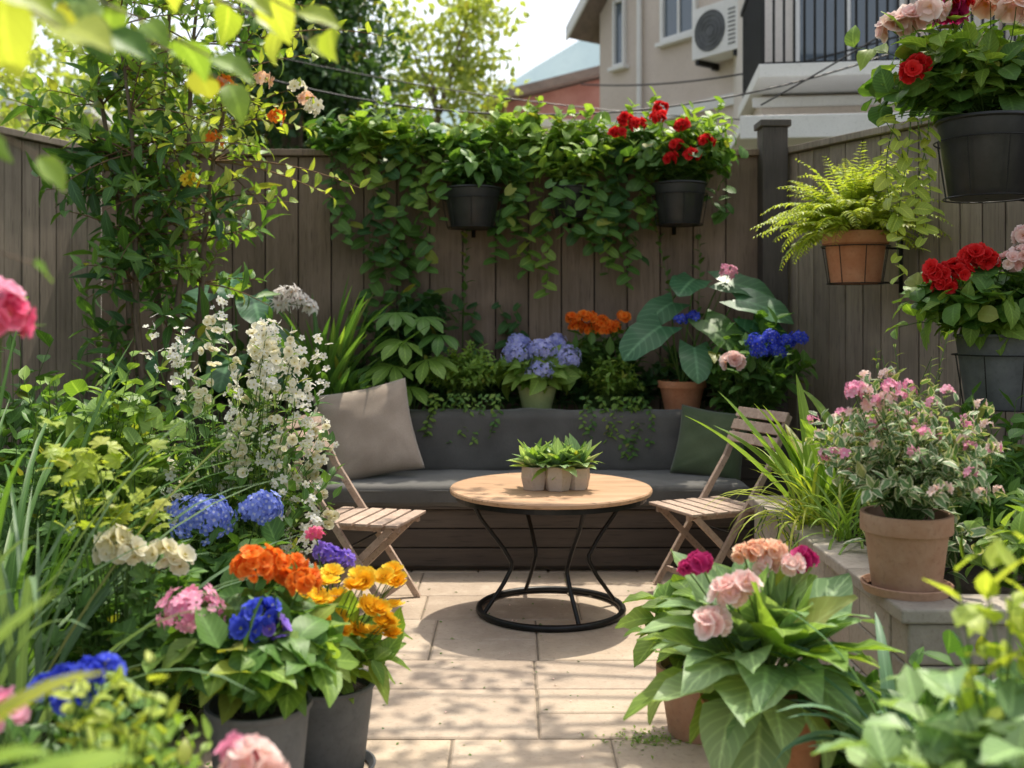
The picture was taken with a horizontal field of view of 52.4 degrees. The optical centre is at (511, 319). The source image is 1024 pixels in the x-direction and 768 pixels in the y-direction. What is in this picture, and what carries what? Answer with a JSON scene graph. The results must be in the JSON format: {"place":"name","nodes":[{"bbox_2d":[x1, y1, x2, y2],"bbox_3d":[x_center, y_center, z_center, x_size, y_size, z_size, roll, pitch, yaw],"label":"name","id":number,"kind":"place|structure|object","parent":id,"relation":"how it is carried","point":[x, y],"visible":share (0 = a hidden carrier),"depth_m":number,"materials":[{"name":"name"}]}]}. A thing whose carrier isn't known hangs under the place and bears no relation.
{"place":"outdoors","nodes":[
{"label":"outdoors","id":0,"kind":"place"},
{"bbox_2d":[0,0,578,146],"label":"sky","id":1,"kind":"structure","parent":0,"point":[544,36],"materials":[{"name":"white"}]},
{"bbox_2d":[175,40,599,147],"bbox_3d":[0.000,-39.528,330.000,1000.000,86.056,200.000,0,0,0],"label":"roof","id":2,"kind":"structure","parent":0,"point":[578,55],"depth_m":297.34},
{"bbox_2d":[417,340,504,444],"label":"trailing bush","id":3,"kind":"object","parent":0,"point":[468,376],"visible":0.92,"depth_m":6.94,"materials":[{"name":"green plant"}]},
{"bbox_2d":[139,552,801,767],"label":"patio paving","id":4,"kind":"structure","parent":0,"point":[601,676],"depth_m":4.28,"materials":[{"name":"stone"}]},
{"bbox_2d":[0,276,37,764],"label":"pink carnation","id":5,"kind":"object","parent":4,"relation":"on","point":[14,307],"visible":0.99,"depth_m":2.19,"materials":[{"name":"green plant"}]},
{"bbox_2d":[0,589,139,767],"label":"iris plant","id":6,"kind":"object","parent":4,"relation":"on","point":[103,758],"visible":1,"depth_m":1.41,"materials":[{"name":"green plant"}]},
{"bbox_2d":[0,652,181,767],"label":"blue pansy","id":7,"kind":"object","parent":4,"relation":"on","point":[25,734],"visible":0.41,"depth_m":2.28,"materials":[{"name":"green plant"}]},
{"bbox_2d":[0,650,289,767],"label":"pink flowering shrub","id":8,"kind":"object","parent":4,"relation":"on","point":[234,749],"visible":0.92,"depth_m":1.96,"materials":[{"name":"green plant"}]},
{"bbox_2d":[5,533,308,762],"bbox_3d":[-2.860,1.460,3.850,3.480,0.119,7.300,0,0,0],"label":"soil bed","id":9,"kind":"object","parent":4,"relation":"on","point":[184,707],"visible":0.01,"depth_m":3.93,"materials":[{"name":"brown soil"}]},
{"bbox_2d":[0,296,86,550],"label":"green shrub","id":10,"kind":"object","parent":9,"relation":"on","point":[14,421],"visible":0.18,"depth_m":5.16,"materials":[{"name":"green plant"}]},
{"bbox_2d":[0,126,100,510],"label":"side fence","id":11,"kind":"object","parent":9,"relation":"on","point":[29,231],"visible":0.27,"depth_m":7.04,"materials":[{"name":"brown wood"}]},
{"bbox_2d":[8,360,128,487],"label":"green shrub","id":12,"kind":"object","parent":9,"relation":"on","point":[40,399],"visible":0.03,"depth_m":6.31,"materials":[{"name":"green plant"}]},
{"bbox_2d":[0,492,165,746],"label":"fern shrub","id":13,"kind":"object","parent":9,"relation":"on","point":[61,580],"visible":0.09,"depth_m":3.56,"materials":[{"name":"green plant"}]},
{"bbox_2d":[0,388,169,651],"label":"green shrub","id":14,"kind":"object","parent":9,"relation":"on","point":[40,517],"visible":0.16,"depth_m":4.19,"materials":[{"name":"green plant"}]},
{"bbox_2d":[18,351,192,579],"bbox_3d":[-1.631,0.811,4.191,0.627,1.379,0.559,0,0,33],"label":"green shrub","id":15,"kind":"object","parent":9,"relation":"on","point":[144,421],"visible":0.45,"depth_m":4.12,"materials":[{"name":"green plant"}]},
{"bbox_2d":[19,377,222,552],"bbox_3d":[-2.059,0.896,5.396,1.162,1.212,0.822,0,0,0],"label":"green shrub","id":16,"kind":"object","parent":9,"relation":"on","point":[145,396],"visible":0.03,"depth_m":5.39,"materials":[{"name":"green plant"}]},
{"bbox_2d":[32,416,219,758],"bbox_3d":[-1.139,0.893,3.193,0.604,1.217,0.506,0,0,0],"label":"cream flowering plant","id":17,"kind":"object","parent":9,"relation":"on","point":[109,629],"visible":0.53,"depth_m":3.12,"materials":[{"name":"green plant"}]},
{"bbox_2d":[0,331,302,767],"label":"ornamental grass","id":18,"kind":"object","parent":9,"relation":"on","point":[21,660],"depth_m":3.08,"materials":[{"name":"green plant"}]},
{"bbox_2d":[0,0,341,281],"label":"overhanging branch tree","id":19,"kind":"object","parent":9,"relation":"on","point":[97,29],"visible":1,"depth_m":1.83,"materials":[{"name":"green plant"}]},
{"bbox_2d":[151,446,240,569],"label":"green shrub","id":20,"kind":"object","parent":9,"relation":"on","point":[164,530],"visible":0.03,"depth_m":5.16,"materials":[{"name":"green plant"}]},
{"bbox_2d":[0,0,393,494],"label":"tall garden shrub","id":21,"kind":"object","parent":9,"relation":"on","point":[149,181],"visible":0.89,"depth_m":6.08,"materials":[{"name":"green plant"}]},
{"bbox_2d":[158,516,276,722],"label":"green shrub","id":22,"kind":"object","parent":9,"relation":"on","point":[187,696],"visible":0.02,"depth_m":3.87,"materials":[{"name":"green plant"}]},
{"bbox_2d":[141,294,344,592],"bbox_3d":[-1.210,0.693,4.580,0.977,1.618,0.834,0,0,0],"label":"white flowering shrub","id":23,"kind":"object","parent":9,"relation":"on","point":[262,346],"visible":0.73,"depth_m":4.45,"materials":[{"name":"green plant"}]},
{"bbox_2d":[207,412,310,540],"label":"green shrub","id":24,"kind":"object","parent":9,"relation":"on","point":[264,470],"visible":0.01,"depth_m":6.18,"materials":[{"name":"green plant"}]},
{"bbox_2d":[275,537,303,597],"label":"green shrub","id":25,"kind":"object","parent":9,"relation":"on","point":[293,545],"visible":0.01,"depth_m":5.31,"materials":[{"name":"green plant"}]},
{"bbox_2d":[139,489,326,597],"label":"blue hydrangea","id":26,"kind":"object","parent":4,"relation":"on","point":[262,507],"visible":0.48,"depth_m":3.79,"materials":[{"name":"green plant"}]},
{"bbox_2d":[141,542,364,767],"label":"potted mixed flowers","id":27,"kind":"object","parent":4,"relation":"on","point":[276,654],"visible":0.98,"depth_m":2.88,"materials":[{"name":"green plant"}]},
{"bbox_2d":[284,526,412,767],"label":"potted marigold","id":28,"kind":"object","parent":4,"relation":"on","point":[337,733],"visible":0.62,"depth_m":3.33,"materials":[{"name":"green plant"}]},
{"bbox_2d":[285,412,425,611],"bbox_3d":[-0.841,1.012,5.501,0.663,0.999,0.450,0,0,14],"label":"folding wooden chair","id":29,"kind":"object","parent":4,"relation":"on","point":[382,524],"visible":0.6,"depth_m":5.47,"materials":[{"name":"brown wood"}]},
{"bbox_2d":[82,410,766,539],"bbox_3d":[-0.590,1.058,7.242,4.620,0.885,0.515,0,0,0],"label":"raised planter bed","id":30,"kind":"object","parent":4,"relation":"on","point":[750,475],"visible":0.07,"depth_m":7.00,"materials":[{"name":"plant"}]},
{"bbox_2d":[145,271,302,409],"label":"elephant ear plant","id":31,"kind":"object","parent":30,"relation":"on","point":[254,311],"visible":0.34,"depth_m":6.83,"materials":[{"name":"green plant"}]},
{"bbox_2d":[269,284,318,409],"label":"hydrangea","id":32,"kind":"object","parent":30,"relation":"on","point":[305,300],"visible":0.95,"depth_m":6.80,"materials":[{"name":"white plant"}]},
{"bbox_2d":[206,276,430,413],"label":"yucca plant","id":33,"kind":"object","parent":30,"relation":"on","point":[340,351],"visible":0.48,"depth_m":6.79,"materials":[{"name":"green plant"}]},
{"bbox_2d":[346,283,475,408],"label":"umbrella leaf shrub","id":34,"kind":"object","parent":30,"relation":"on","point":[408,318],"visible":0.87,"depth_m":6.95,"materials":[{"name":"green plant"}]},
{"bbox_2d":[91,339,765,409],"bbox_3d":[-0.510,0.416,7.289,4.865,0.573,0.485,0,0,0],"label":"shrubbery","id":35,"kind":"object","parent":30,"relation":"on","point":[649,379],"visible":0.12,"depth_m":7.26,"materials":[{"name":"green plant"}]},
{"bbox_2d":[489,332,588,408],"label":"potted lavender hydrangea","id":36,"kind":"object","parent":30,"relation":"on","point":[535,371],"visible":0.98,"depth_m":6.91,"materials":[{"name":"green plant"}]},
{"bbox_2d":[561,310,650,408],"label":"orange geranium","id":37,"kind":"object","parent":30,"relation":"on","point":[594,328],"visible":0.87,"depth_m":7.10,"materials":[{"name":"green plant"}]},
{"bbox_2d":[578,353,655,460],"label":"trailing bush","id":38,"kind":"object","parent":30,"relation":"on","point":[609,383],"visible":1,"depth_m":6.95,"materials":[{"name":"green plant"}]},
{"bbox_2d":[619,263,793,409],"bbox_3d":[1.280,0.115,6.952,1.165,0.999,0.625,0,0,0],"label":"potted elephant ear","id":39,"kind":"object","parent":30,"relation":"on","point":[645,333],"visible":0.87,"depth_m":6.91},
{"bbox_2d":[673,306,817,455],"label":"blue hydrangea","id":40,"kind":"object","parent":30,"relation":"on","point":[765,383],"visible":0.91,"depth_m":6.68,"materials":[{"name":"green plant"}]},
{"bbox_2d":[206,576,702,767],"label":"leaf litter","id":41,"kind":"object","parent":4,"relation":"on","point":[637,739],"visible":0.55,"depth_m":3.71,"materials":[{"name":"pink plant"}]},
{"bbox_2d":[307,408,750,569],"bbox_3d":[0.098,1.041,6.562,2.683,0.918,0.836,0,0,0],"label":"garden bench sofa","id":42,"kind":"object","parent":4,"relation":"on","point":[447,531],"visible":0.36,"depth_m":6.20,"materials":[{"name":"grey fabric"}]},
{"bbox_2d":[312,378,424,480],"bbox_3d":[-0.900,0.700,6.499,0.694,0.664,0.301,0,0,-11],"label":"throw pillow","id":43,"kind":"object","parent":42,"relation":"on","point":[371,428],"visible":0.91,"depth_m":6.42,"materials":[{"name":"beige fabric"}]},
{"bbox_2d":[670,404,750,480],"bbox_3d":[1.259,0.785,6.598,0.496,0.478,0.230,0,0,22],"label":"throw pillow","id":44,"kind":"object","parent":42,"relation":"on","point":[700,448],"visible":0.79,"depth_m":6.54,"materials":[{"name":"green fabric"}]},
{"bbox_2d":[450,473,652,632],"bbox_3d":[0.200,1.178,5.360,1.040,0.641,1.040,0,0,0],"label":"round coffee table","id":45,"kind":"object","parent":4,"relation":"on","point":[504,493],"visible":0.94,"depth_m":5.14,"materials":[{"name":"brown wood"}]},
{"bbox_2d":[506,433,601,491],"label":"potted succulent","id":46,"kind":"object","parent":45,"relation":"on","point":[569,465],"visible":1,"depth_m":5.21,"materials":[{"name":"green plant"}]},
{"bbox_2d":[615,574,702,744],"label":"potted foliage plant","id":47,"kind":"object","parent":4,"relation":"on","point":[679,711],"visible":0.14,"depth_m":3.73,"materials":[{"name":"green plant"}]},
{"bbox_2d":[649,406,791,584],"bbox_3d":[1.166,1.012,5.834,0.663,0.999,0.450,0,0,-24],"label":"folding wooden chair","id":48,"kind":"object","parent":4,"relation":"on","point":[692,510],"visible":0.7,"depth_m":5.84,"materials":[{"name":"brown wood"}]},
{"bbox_2d":[623,538,904,767],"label":"potted hosta flowers","id":49,"kind":"object","parent":4,"relation":"on","point":[721,633],"visible":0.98,"depth_m":2.95,"materials":[{"name":"green plant"}]},
{"bbox_2d":[758,608,997,767],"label":"strap leaf plant","id":50,"kind":"object","parent":4,"relation":"on","point":[841,760],"visible":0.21,"depth_m":2.85,"materials":[{"name":"green plant"}]},
{"bbox_2d":[748,496,1023,702],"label":"stone planter","id":51,"kind":"object","parent":4,"relation":"on","point":[910,628],"visible":0.27,"depth_m":3.74,"materials":[{"name":"stone"}]},
{"bbox_2d":[703,447,868,569],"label":"spider plant","id":52,"kind":"object","parent":51,"relation":"on","point":[842,528],"visible":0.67,"depth_m":4.67,"materials":[{"name":"green plant"}]},
{"bbox_2d":[689,374,934,525],"bbox_3d":[1.637,0.634,5.167,1.356,0.732,1.052,0,0,-33],"label":"broad blade plant","id":53,"kind":"object","parent":51,"relation":"on","point":[799,452],"visible":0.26,"depth_m":5.05,"materials":[{"name":"green plant"}]},
{"bbox_2d":[804,366,1010,601],"bbox_3d":[1.381,0.556,3.629,0.665,0.783,0.632,0,0,0],"label":"potted pink shrub","id":54,"kind":"object","parent":51,"relation":"on","point":[913,471],"visible":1,"depth_m":3.53,"materials":[{"name":"green plant"}]},
{"bbox_2d":[840,329,1023,588],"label":"planter shrubbery","id":55,"kind":"object","parent":51,"relation":"on","point":[972,522],"visible":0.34,"depth_m":4.21,"materials":[{"name":"green plant"}]},
{"bbox_2d":[811,532,1023,767],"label":"pale leaf shrub","id":56,"kind":"object","parent":4,"relation":"on","point":[990,732],"visible":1,"depth_m":2.00,"materials":[{"name":"green plant"}]},
{"bbox_2d":[844,621,1023,757],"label":"dark shrubbery","id":57,"kind":"object","parent":4,"relation":"on","point":[951,640],"visible":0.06,"depth_m":2.91,"materials":[{"name":"green plant"}]},
{"bbox_3d":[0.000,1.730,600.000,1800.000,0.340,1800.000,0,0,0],"label":"ground","id":58,"kind":"structure","parent":0,"visible":0},
{"bbox_2d":[0,43,111,142],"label":"garden tree","id":59,"kind":"object","parent":58,"relation":"on","point":[5,110],"visible":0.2,"depth_m":12.69,"materials":[{"name":"green plant"}]},
{"bbox_2d":[0,98,151,392],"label":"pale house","id":60,"kind":"structure","parent":58,"relation":"on","point":[85,111],"depth_m":15.24,"materials":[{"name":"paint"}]},
{"bbox_2d":[0,6,308,148],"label":"garden tree","id":61,"kind":"object","parent":58,"relation":"on","point":[65,73],"visible":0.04,"depth_m":23.33,"materials":[{"name":"green plant"}]},
{"bbox_2d":[179,0,425,148],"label":"dark tree","id":62,"kind":"object","parent":58,"relation":"on","point":[352,56],"visible":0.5,"depth_m":12.97,"materials":[{"name":"green plant"}]},
{"bbox_2d":[102,149,758,409],"bbox_3d":[-0.600,0.110,7.605,4.840,2.700,0.130,0,0,0],"label":"back fence","id":63,"kind":"object","parent":58,"relation":"on","point":[304,253],"visible":0.09,"depth_m":7.59,"materials":[{"name":"brown wood"}]},
{"bbox_2d":[351,224,529,362],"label":"ivy","id":64,"kind":"object","parent":63,"relation":"attached to","point":[400,272],"visible":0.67,"depth_m":7.48,"materials":[{"name":"green plant"}]},
{"bbox_2d":[429,128,528,237],"bbox_3d":[-0.228,-0.968,7.294,0.689,0.759,0.507,0,0,23],"label":"hanging foliage pot","id":65,"kind":"object","parent":63,"relation":"attached to","point":[472,207],"visible":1,"depth_m":7.21,"materials":[{"name":"black plastic"}]},
{"bbox_2d":[304,85,735,298],"bbox_3d":[0.055,-0.921,7.436,3.067,1.544,0.412,0,0,0],"label":"climbing vine","id":66,"kind":"object","parent":63,"relation":"attached to","point":[372,138],"visible":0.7,"depth_m":7.38,"materials":[{"name":"green plant"}]},
{"bbox_2d":[526,135,621,240],"bbox_3d":[0.421,-0.919,7.331,0.676,0.752,0.506,0,0,0],"label":"hanging foliage pot","id":67,"kind":"object","parent":63,"relation":"attached to","point":[566,201],"visible":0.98,"depth_m":7.22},
{"bbox_2d":[458,217,706,346],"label":"climbing stem","id":68,"kind":"object","parent":63,"relation":"attached to","point":[464,285],"visible":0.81,"depth_m":7.48,"materials":[{"name":"green plant"}]},
{"bbox_2d":[607,100,748,234],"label":"hanging red geranium","id":69,"kind":"object","parent":63,"relation":"attached to","point":[679,201],"visible":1,"depth_m":7.18,"materials":[{"name":"plant"}]},
{"bbox_2d":[366,0,543,145],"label":"light tree","id":70,"kind":"object","parent":58,"relation":"on","point":[464,69],"visible":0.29,"depth_m":17.70,"materials":[{"name":"green plant"}]},
{"bbox_2d":[500,79,599,134],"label":"walls","id":71,"kind":"structure","parent":58,"relation":"on","point":[580,95],"depth_m":22.20,"materials":[{"name":"brick"}]},
{"bbox_2d":[477,65,599,128],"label":"roof","id":72,"kind":"structure","parent":71,"relation":"on","point":[561,81],"depth_m":21.80,"materials":[{"name":"tile"}]},
{"bbox_2d":[754,119,790,495],"bbox_3d":[1.880,0.035,7.510,0.220,2.930,0.220,0,0,0],"label":"fence post","id":73,"kind":"object","parent":58,"relation":"on","point":[772,156],"visible":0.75,"depth_m":7.42,"materials":[{"name":"grey wood"}]},
{"bbox_2d":[600,0,1023,143],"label":"walls","id":74,"kind":"structure","parent":58,"relation":"on","point":[673,63],"depth_m":15.02,"materials":[{"name":"paint"}]},
{"bbox_2d":[566,0,606,43],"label":"roof","id":75,"kind":"structure","parent":74,"relation":"on","point":[583,24],"depth_m":15.99,"materials":[{"name":"tile"}]},
{"bbox_2d":[607,0,697,72],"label":"windows","id":76,"kind":"structure","parent":74,"relation":"attached to","point":[675,21],"depth_m":14.81,"materials":[{"name":"clear glass"}]},
{"bbox_2d":[692,0,737,70],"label":"air conditioner","id":77,"kind":"object","parent":74,"relation":"attached to","point":[714,33],"visible":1,"depth_m":13.54,"materials":[{"name":"white metal"}]},
{"bbox_2d":[596,0,1023,136],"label":"trim","id":78,"kind":"structure","parent":74,"relation":"attached to","point":[708,106],"depth_m":15.16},
{"bbox_2d":[733,0,998,135],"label":"walls","id":79,"kind":"structure","parent":58,"relation":"on","point":[738,69],"depth_m":11.85,"materials":[{"name":"paint"}]},
{"bbox_2d":[159,12,971,119],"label":"utility cables","id":80,"kind":"object","parent":79,"relation":"attached to","point":[800,81],"visible":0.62,"depth_m":9.37,"materials":[{"name":"black metal"}]},
{"bbox_2d":[730,60,928,148],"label":"slabs","id":81,"kind":"structure","parent":79,"relation":"attached to","point":[804,128],"depth_m":9.84,"materials":[{"name":"white concrete"}]},
{"bbox_2d":[740,0,1015,96],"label":"railing","id":82,"kind":"object","parent":81,"relation":"on","point":[752,13],"visible":0.53,"depth_m":9.88,"materials":[{"name":"black metal"}]},
{"bbox_2d":[796,0,904,60],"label":"balcony door","id":83,"kind":"structure","parent":79,"relation":"attached to","point":[830,24],"depth_m":11.75,"materials":[{"name":"grey glass"}]},
{"bbox_2d":[788,108,1023,500],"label":"side fence","id":84,"kind":"object","parent":58,"relation":"on","point":[844,328],"visible":0.39,"depth_m":6.77,"materials":[{"name":"brown wood"}]},
{"bbox_2d":[750,142,951,292],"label":"hanging fern","id":85,"kind":"object","parent":84,"relation":"attached to","point":[850,229],"visible":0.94,"depth_m":6.17,"materials":[{"name":"green plant"}]},
{"bbox_2d":[844,0,1023,284],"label":"hanging pink flower pot","id":86,"kind":"object","parent":84,"relation":"attached to","point":[964,83],"visible":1,"depth_m":5.10,"materials":[{"name":"black plastic"}]},
{"bbox_2d":[885,224,1023,411],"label":"hanging geranium pot","id":87,"kind":"object","parent":84,"relation":"attached to","point":[981,305],"visible":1,"depth_m":5.00,"materials":[{"name":"plant"}]}
]}

